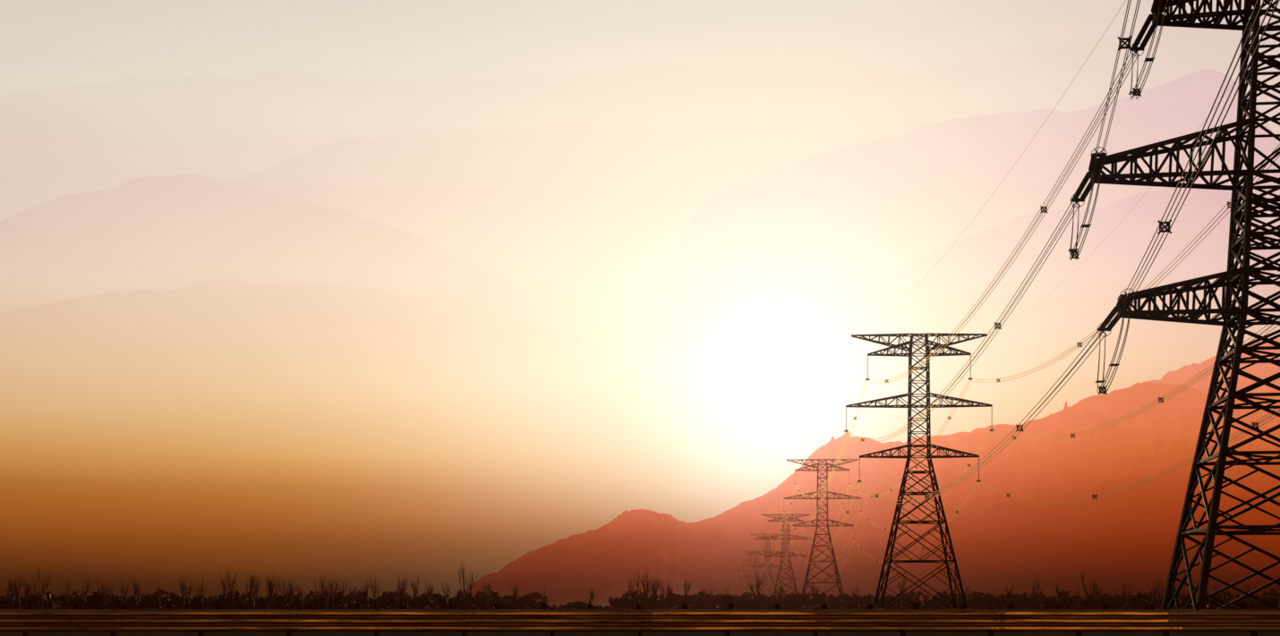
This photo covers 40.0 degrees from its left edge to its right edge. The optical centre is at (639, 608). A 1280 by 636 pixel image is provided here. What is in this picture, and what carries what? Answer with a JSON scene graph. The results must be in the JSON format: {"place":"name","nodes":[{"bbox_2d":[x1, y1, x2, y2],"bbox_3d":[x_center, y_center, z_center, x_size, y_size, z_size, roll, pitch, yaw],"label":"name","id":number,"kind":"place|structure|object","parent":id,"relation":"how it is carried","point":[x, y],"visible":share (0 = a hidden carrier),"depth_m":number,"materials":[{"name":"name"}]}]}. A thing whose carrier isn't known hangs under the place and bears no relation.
{"place":"outdoors","nodes":[
{"label":"outdoors","id":0,"kind":"place"},
{"bbox_2d":[0,608,1279,635],"bbox_3d":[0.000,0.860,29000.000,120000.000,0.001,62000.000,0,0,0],"label":"field ground","id":1,"kind":"structure","parent":0,"point":[636,634],"depth_m":59.28,"materials":[{"name":"soil"}]},
{"bbox_2d":[0,173,555,332],"bbox_3d":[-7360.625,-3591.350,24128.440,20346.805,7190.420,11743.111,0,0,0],"label":"range","id":2,"kind":"structure","parent":1,"relation":"on","point":[175,232],"depth_m":28417.56,"materials":[{"name":"beige"}]},
{"bbox_2d":[0,280,734,608],"bbox_3d":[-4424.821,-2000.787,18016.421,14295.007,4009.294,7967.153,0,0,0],"label":"range","id":3,"kind":"structure","parent":1,"relation":"on","point":[209,432],"depth_m":19417.20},
{"bbox_2d":[230,123,892,366],"bbox_3d":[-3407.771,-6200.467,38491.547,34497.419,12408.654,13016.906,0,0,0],"label":"range","id":4,"kind":"structure","parent":1,"relation":"on","point":[576,231],"depth_m":43779.65,"materials":[{"name":"beige"}]},
{"bbox_2d":[0,588,1279,609],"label":"bushes","id":5,"kind":"object","parent":1,"relation":"on","point":[977,600],"depth_m":480.94,"materials":[{"name":"black plant"}]},
{"bbox_2d":[0,14,1279,221],"bbox_3d":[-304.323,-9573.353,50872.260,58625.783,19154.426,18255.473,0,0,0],"label":"range","id":6,"kind":"structure","parent":1,"relation":"on","point":[75,140],"depth_m":58144.14,"materials":[{"name":"beige"}]},
{"bbox_2d":[22,608,1257,635],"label":"guard rail posts","id":7,"kind":"object","parent":1,"relation":"on","point":[639,634],"visible":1,"depth_m":40.02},
{"bbox_2d":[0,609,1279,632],"bbox_3d":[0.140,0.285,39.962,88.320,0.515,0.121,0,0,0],"label":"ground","id":8,"kind":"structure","parent":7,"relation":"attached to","point":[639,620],"depth_m":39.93,"materials":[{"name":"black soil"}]},
{"bbox_2d":[6,564,1279,609],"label":"bare trees","id":9,"kind":"object","parent":1,"relation":"on","point":[251,601],"visible":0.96,"depth_m":403.36,"materials":[{"name":"black plant"}]},
{"bbox_2d":[633,68,1279,449],"bbox_3d":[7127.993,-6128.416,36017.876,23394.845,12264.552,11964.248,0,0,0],"label":"range","id":10,"kind":"structure","parent":1,"relation":"on","point":[748,269],"depth_m":40232.02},
{"bbox_2d":[696,183,1279,506],"bbox_3d":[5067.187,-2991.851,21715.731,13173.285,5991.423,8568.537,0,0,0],"label":"range","id":11,"kind":"structure","parent":1,"relation":"on","point":[772,416],"depth_m":24092.02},
{"bbox_2d":[783,0,1279,609],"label":"pylons","id":12,"kind":"object","parent":1,"relation":"on","point":[1234,276],"visible":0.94,"depth_m":130.72,"materials":[{"name":"metal"}]},
{"bbox_2d":[730,0,1279,594],"bbox_3d":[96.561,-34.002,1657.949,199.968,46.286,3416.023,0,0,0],"label":"conductors","id":13,"kind":"object","parent":12,"relation":"hanging from","point":[1117,89],"visible":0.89,"depth_m":154.39,"materials":[{"name":"grey metal"}]},
{"bbox_2d":[1072,0,1168,332],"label":"tension insulators","id":14,"kind":"object","parent":12,"relation":"attached to","point":[1091,167],"visible":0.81,"depth_m":132.98,"materials":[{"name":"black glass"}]},
{"bbox_2d":[0,0,1279,95],"label":"sky","id":15,"kind":"structure","parent":0,"point":[45,44],"materials":[{"name":"beige"}]},
{"bbox_2d":[430,381,1279,608],"bbox_3d":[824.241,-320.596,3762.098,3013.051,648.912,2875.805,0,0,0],"label":"hill ridge","id":16,"kind":"structure","parent":0,"point":[604,562],"depth_m":4375.68,"materials":[{"name":"orange"}]},
{"bbox_2d":[555,454,1279,609],"bbox_3d":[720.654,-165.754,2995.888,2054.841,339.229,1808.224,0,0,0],"label":"mountain","id":17,"kind":"structure","parent":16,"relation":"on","point":[1130,537],"depth_m":3103.14,"materials":[{"name":"orange"}]},
{"bbox_2d":[760,14,1259,586],"bbox_3d":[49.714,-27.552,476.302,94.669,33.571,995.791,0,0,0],"label":"line hardware","id":18,"kind":"object","parent":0,"point":[1137,93],"visible":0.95,"depth_m":131.20,"materials":[{"name":"metal"}]},
{"bbox_2d":[1147,338,1279,396],"bbox_3d":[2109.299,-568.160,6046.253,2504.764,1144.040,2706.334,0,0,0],"label":"hill ridge","id":19,"kind":"structure","parent":0,"point":[1182,375],"depth_m":7014.71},
{"bbox_3d":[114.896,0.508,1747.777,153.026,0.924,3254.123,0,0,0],"label":"pylon footings","id":20,"kind":"object","parent":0,"visible":0},
{"bbox_2d":[728,514,811,608],"bbox_3d":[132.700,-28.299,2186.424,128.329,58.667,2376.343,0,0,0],"label":"pylons","id":21,"kind":"object","parent":20,"relation":"on","point":[765,538],"visible":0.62,"depth_m":1336.81,"materials":[{"name":"metal"}]},
{"bbox_2d":[733,355,992,582],"bbox_3d":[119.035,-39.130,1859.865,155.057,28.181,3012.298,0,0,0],"label":"insulators","id":22,"kind":"object","parent":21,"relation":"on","point":[859,461],"visible":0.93,"depth_m":354.97,"materials":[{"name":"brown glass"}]}
]}

